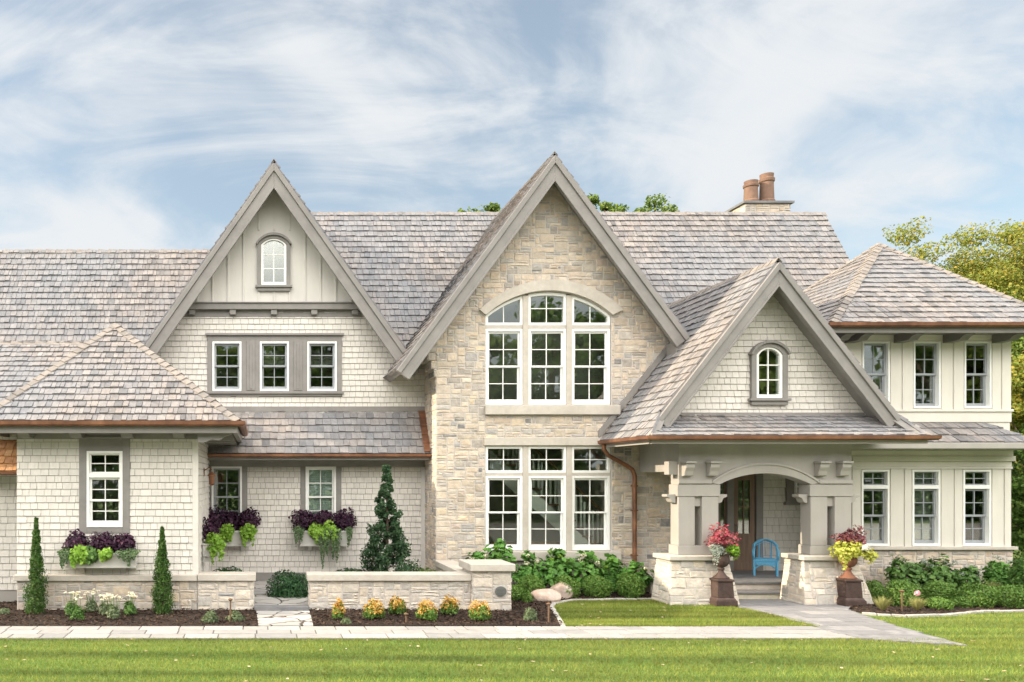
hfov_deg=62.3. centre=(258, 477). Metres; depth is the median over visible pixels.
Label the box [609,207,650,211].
tree
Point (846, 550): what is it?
chartreuse vine
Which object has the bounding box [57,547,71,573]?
trailing ivy
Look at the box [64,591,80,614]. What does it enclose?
daisy plant
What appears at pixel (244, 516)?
purple coleus
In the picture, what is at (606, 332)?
window
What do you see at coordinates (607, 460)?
window
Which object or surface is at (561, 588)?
boulder
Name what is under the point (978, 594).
boxwood
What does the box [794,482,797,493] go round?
window
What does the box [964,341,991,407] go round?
window
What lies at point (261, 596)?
courtyard
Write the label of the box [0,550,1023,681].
lawn
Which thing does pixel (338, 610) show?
chrysanthemum
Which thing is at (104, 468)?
window
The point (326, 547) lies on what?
trailing ivy
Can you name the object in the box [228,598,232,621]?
stake light
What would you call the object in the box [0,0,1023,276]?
sky
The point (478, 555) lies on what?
hydrangea
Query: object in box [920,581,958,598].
boxwood
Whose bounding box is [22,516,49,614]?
arborvitae
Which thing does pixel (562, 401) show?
window
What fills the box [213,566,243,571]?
yew shrub
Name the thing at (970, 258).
tree
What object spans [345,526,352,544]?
trailing ivy
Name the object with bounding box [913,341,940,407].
window
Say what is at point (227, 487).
window
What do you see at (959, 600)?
boxwood
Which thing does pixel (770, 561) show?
wicker chair
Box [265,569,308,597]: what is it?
yew shrub
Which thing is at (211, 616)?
sage plant
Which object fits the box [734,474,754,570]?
door
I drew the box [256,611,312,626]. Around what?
landing
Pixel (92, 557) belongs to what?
green geranium
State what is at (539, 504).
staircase
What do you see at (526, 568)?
hydrangea
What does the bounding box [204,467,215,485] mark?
wall lantern
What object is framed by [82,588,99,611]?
daisy plant
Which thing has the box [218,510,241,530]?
purple coleus
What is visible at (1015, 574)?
laurel shrub
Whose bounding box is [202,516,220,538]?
purple coleus
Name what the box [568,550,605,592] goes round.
hydrangea
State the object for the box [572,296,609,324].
window
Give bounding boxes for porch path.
[732,599,966,645]
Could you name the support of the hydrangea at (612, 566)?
on the mulch bed at (422, 623)
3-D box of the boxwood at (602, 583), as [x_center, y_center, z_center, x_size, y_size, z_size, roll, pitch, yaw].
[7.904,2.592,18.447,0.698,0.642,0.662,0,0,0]
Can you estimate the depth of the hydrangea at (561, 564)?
18.89 m
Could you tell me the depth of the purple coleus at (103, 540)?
16.49 m
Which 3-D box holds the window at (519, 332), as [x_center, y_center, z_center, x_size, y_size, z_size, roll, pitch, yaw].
[6.083,-2.743,19.605,0.918,1.879,0.150,0,0,0]
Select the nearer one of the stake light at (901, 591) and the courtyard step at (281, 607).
the stake light at (901, 591)
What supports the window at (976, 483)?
in the house
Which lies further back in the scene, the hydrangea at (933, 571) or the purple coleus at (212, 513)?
the purple coleus at (212, 513)
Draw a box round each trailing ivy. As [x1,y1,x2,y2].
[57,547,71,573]
[115,548,140,566]
[292,525,303,546]
[316,528,341,568]
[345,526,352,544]
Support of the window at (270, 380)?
in the house
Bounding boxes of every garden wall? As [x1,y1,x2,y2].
[198,572,255,609]
[306,559,514,610]
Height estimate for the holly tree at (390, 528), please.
3.141 m
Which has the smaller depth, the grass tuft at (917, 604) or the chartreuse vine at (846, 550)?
the grass tuft at (917, 604)
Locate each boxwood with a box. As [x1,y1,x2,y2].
[511,584,524,600]
[517,574,544,592]
[521,590,533,602]
[553,574,580,597]
[582,574,613,597]
[615,572,645,597]
[866,580,886,600]
[881,579,923,606]
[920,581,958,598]
[923,596,955,609]
[948,595,976,607]
[954,582,1002,608]
[994,584,1023,608]
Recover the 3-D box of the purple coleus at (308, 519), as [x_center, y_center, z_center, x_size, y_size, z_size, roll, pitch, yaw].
[1.177,1.171,20.609,0.813,0.693,0.471,0,0,0]
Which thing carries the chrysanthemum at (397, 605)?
on the mulch bed at (422, 623)
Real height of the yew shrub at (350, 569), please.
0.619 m
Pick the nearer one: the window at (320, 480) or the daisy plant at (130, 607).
the daisy plant at (130, 607)
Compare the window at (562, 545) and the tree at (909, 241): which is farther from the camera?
the tree at (909, 241)
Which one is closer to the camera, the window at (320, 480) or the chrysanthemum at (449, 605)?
the chrysanthemum at (449, 605)
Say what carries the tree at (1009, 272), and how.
on the lawn at (732, 669)
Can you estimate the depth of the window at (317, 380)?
20.83 m
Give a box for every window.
[87,451,122,526]
[212,341,240,390]
[212,466,241,527]
[255,232,291,290]
[260,341,288,390]
[306,466,335,528]
[307,341,336,390]
[486,296,522,324]
[486,329,522,404]
[486,446,522,472]
[486,476,522,549]
[528,292,565,324]
[529,329,565,404]
[529,446,565,472]
[529,476,565,549]
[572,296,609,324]
[572,329,609,404]
[572,446,609,472]
[572,476,609,549]
[747,340,791,404]
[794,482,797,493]
[861,470,888,545]
[862,341,889,401]
[912,470,939,545]
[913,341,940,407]
[963,470,990,545]
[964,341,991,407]
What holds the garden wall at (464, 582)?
on the lawn at (732, 669)
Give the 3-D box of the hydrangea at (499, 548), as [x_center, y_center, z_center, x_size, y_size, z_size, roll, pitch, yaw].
[5.845,2.130,19.096,0.907,1.344,0.707,0,0,0]
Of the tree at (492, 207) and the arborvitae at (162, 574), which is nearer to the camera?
the arborvitae at (162, 574)
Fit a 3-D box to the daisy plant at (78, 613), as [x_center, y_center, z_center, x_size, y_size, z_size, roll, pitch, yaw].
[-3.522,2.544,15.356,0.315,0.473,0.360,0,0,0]
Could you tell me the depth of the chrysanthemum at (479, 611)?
15.26 m
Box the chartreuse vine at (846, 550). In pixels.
[828,541,878,569]
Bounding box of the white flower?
[861,544,870,551]
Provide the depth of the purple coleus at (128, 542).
16.48 m
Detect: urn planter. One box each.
[709,553,737,605]
[835,553,866,605]
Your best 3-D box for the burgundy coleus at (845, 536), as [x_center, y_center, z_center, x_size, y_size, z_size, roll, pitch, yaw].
[12.994,1.373,17.359,0.756,0.710,0.563,0,0,42]
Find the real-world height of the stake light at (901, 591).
0.484 m
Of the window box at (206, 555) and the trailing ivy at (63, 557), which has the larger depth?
the window box at (206, 555)
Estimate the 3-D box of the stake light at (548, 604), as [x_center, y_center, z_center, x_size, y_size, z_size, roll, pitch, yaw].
[5.580,2.611,15.165,0.090,0.418,0.090,0,0,0]
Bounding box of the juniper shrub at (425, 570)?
[412,566,435,571]
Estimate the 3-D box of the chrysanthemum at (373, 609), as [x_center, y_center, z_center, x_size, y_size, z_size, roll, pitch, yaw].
[2.268,2.579,15.531,0.475,0.426,0.442,0,0,0]
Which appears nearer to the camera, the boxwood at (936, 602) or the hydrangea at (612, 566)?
the boxwood at (936, 602)
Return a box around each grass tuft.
[872,596,893,610]
[907,596,926,609]
[984,579,1001,597]
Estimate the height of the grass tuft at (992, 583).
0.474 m
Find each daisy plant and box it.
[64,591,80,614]
[69,597,85,619]
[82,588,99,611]
[98,593,114,614]
[105,594,121,618]
[122,591,137,614]
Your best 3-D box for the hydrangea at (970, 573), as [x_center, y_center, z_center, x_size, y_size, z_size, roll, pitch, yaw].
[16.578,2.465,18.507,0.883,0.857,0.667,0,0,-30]
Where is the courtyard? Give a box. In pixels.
[253,581,309,609]
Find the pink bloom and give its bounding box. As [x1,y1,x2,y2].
[914,590,920,597]
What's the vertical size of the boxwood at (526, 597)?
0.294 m
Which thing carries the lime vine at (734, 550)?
in the urn planter at (722, 591)
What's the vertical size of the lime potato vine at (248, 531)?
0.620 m
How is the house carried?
on the lawn at (732, 669)
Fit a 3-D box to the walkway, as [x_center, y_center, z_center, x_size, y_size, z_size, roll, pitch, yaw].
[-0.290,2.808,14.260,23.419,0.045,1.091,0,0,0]
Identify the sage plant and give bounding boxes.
[0,607,9,613]
[200,610,219,622]
[224,609,245,621]
[340,616,350,623]
[523,607,537,621]
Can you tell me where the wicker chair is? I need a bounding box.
[752,539,779,576]
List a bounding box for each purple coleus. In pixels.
[61,528,89,551]
[89,531,113,552]
[110,533,135,551]
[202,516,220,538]
[209,505,225,527]
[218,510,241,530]
[237,507,261,530]
[288,509,318,534]
[314,510,337,525]
[332,507,356,530]
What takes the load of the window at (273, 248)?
in the house
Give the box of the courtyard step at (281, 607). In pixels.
[254,605,308,610]
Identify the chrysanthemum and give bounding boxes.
[331,598,345,619]
[362,597,385,618]
[387,595,407,613]
[415,598,437,621]
[439,594,459,614]
[468,600,491,620]
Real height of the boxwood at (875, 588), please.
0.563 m
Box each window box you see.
[65,552,136,572]
[202,541,215,561]
[219,530,250,550]
[300,530,349,550]
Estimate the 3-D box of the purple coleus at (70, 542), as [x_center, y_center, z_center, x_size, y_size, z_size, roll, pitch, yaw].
[-3.833,1.380,16.605,0.641,0.623,0.447,0,0,0]
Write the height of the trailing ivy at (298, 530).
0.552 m
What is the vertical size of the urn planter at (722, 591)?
1.146 m
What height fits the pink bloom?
0.440 m
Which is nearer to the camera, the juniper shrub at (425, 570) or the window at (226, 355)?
the juniper shrub at (425, 570)
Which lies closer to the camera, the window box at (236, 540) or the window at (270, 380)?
the window box at (236, 540)
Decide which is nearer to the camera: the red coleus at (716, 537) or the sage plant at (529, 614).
the sage plant at (529, 614)
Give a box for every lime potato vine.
[69,544,89,567]
[97,547,112,562]
[218,523,234,542]
[239,523,257,546]
[308,522,323,544]
[321,520,339,545]
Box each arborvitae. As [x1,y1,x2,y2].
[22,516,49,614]
[149,525,175,614]
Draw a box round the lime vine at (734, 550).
[725,544,740,559]
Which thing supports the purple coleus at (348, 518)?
in the window box at (308, 541)
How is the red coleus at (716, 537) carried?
in the urn planter at (722, 591)
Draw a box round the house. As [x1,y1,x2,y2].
[0,151,1023,609]
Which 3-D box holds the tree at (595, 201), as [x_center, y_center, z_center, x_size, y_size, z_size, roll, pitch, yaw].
[14.907,-4.811,34.959,2.814,15.270,3.217,0,0,0]
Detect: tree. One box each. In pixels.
[359,464,420,571]
[457,202,500,211]
[587,193,629,211]
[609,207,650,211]
[643,193,679,211]
[882,216,1018,296]
[930,219,1023,525]
[941,246,1011,279]
[1000,289,1023,474]
[1010,351,1023,526]
[1010,423,1023,560]
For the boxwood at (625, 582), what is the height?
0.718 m
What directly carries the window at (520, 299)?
in the house
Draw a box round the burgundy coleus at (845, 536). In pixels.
[828,524,869,546]
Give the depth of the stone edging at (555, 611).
17.78 m
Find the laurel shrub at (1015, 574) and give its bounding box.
[1005,552,1023,602]
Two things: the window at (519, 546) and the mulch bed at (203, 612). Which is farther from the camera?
the window at (519, 546)
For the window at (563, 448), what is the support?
in the house
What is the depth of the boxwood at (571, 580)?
18.28 m
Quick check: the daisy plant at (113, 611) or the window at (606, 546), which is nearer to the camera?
the daisy plant at (113, 611)
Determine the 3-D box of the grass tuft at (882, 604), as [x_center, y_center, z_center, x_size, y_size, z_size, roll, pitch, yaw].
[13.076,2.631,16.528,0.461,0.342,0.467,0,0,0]
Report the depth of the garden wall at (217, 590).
16.64 m
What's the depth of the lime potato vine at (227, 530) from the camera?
20.33 m
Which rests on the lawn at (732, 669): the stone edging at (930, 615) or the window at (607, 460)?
the stone edging at (930, 615)
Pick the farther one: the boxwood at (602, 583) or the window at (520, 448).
the window at (520, 448)
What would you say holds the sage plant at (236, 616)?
on the mulch bed at (203, 612)
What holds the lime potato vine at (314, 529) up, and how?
in the window box at (308, 541)
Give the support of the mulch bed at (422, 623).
on the lawn at (732, 669)
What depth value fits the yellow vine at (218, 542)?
17.84 m
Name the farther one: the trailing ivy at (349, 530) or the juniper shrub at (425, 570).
the trailing ivy at (349, 530)
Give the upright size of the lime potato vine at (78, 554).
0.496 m
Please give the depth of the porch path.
15.38 m
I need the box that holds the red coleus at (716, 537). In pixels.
[703,523,741,552]
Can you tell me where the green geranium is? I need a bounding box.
[86,545,97,564]
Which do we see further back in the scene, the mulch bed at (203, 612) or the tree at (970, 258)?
the tree at (970, 258)
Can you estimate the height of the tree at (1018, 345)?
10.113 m
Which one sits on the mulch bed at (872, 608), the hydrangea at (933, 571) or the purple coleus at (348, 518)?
the hydrangea at (933, 571)
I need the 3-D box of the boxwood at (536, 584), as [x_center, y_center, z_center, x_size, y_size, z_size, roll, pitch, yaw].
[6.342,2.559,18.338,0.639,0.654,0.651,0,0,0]
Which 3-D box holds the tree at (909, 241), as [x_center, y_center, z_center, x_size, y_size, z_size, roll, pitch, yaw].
[27.604,-4.099,34.058,8.078,13.855,7.755,0,0,0]
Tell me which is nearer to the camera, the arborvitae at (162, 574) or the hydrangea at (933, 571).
the arborvitae at (162, 574)
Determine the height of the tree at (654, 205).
16.218 m
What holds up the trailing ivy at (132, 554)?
in the window box at (116, 562)
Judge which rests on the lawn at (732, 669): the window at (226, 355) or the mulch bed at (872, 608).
the mulch bed at (872, 608)
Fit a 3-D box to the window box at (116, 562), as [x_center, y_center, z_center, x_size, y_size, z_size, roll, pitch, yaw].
[-3.288,1.803,16.560,1.477,0.444,0.280,0,0,0]
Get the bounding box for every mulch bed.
[0,602,257,626]
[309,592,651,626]
[850,592,1021,614]
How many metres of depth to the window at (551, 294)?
19.53 m
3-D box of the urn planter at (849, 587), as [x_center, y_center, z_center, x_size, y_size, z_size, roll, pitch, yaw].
[12.939,2.217,17.302,0.469,1.146,0.469,0,0,0]
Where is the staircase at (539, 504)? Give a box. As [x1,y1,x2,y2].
[488,449,603,543]
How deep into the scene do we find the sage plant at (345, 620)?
15.04 m
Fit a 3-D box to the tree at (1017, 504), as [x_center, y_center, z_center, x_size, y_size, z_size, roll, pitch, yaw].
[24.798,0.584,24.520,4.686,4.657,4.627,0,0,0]
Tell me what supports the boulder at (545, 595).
on the mulch bed at (422, 623)
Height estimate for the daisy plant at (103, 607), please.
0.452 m
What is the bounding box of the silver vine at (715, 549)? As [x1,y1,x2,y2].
[708,542,726,569]
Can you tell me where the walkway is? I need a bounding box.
[0,626,856,639]
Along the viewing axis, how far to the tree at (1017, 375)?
26.58 m
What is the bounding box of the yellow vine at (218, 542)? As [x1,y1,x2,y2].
[205,532,226,564]
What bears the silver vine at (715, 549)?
in the urn planter at (722, 591)
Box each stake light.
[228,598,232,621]
[546,602,550,622]
[899,590,903,611]
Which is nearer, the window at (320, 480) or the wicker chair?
the wicker chair
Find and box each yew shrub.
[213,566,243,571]
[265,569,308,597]
[333,567,365,571]
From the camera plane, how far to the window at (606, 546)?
19.58 m
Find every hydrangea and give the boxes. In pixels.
[465,551,488,558]
[483,538,518,581]
[511,549,551,587]
[539,547,580,588]
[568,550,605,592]
[600,553,626,591]
[616,560,653,591]
[884,555,928,595]
[911,553,965,595]
[950,565,981,595]
[981,555,1011,592]
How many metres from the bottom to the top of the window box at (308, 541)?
0.540 m
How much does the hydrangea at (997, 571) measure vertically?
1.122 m
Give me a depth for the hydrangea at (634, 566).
18.82 m
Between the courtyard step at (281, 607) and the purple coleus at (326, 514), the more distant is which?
the purple coleus at (326, 514)
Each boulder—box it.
[530,589,560,602]
[550,581,573,598]
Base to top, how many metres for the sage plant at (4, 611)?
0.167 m
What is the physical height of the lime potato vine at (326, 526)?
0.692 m
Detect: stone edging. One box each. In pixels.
[550,598,650,626]
[862,609,1023,616]
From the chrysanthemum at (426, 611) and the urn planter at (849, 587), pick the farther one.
the urn planter at (849, 587)
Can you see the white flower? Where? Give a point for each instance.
(866, 547)
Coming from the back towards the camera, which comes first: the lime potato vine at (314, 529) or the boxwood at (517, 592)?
the lime potato vine at (314, 529)
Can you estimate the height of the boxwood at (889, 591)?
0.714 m
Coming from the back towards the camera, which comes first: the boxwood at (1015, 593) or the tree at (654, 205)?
the tree at (654, 205)

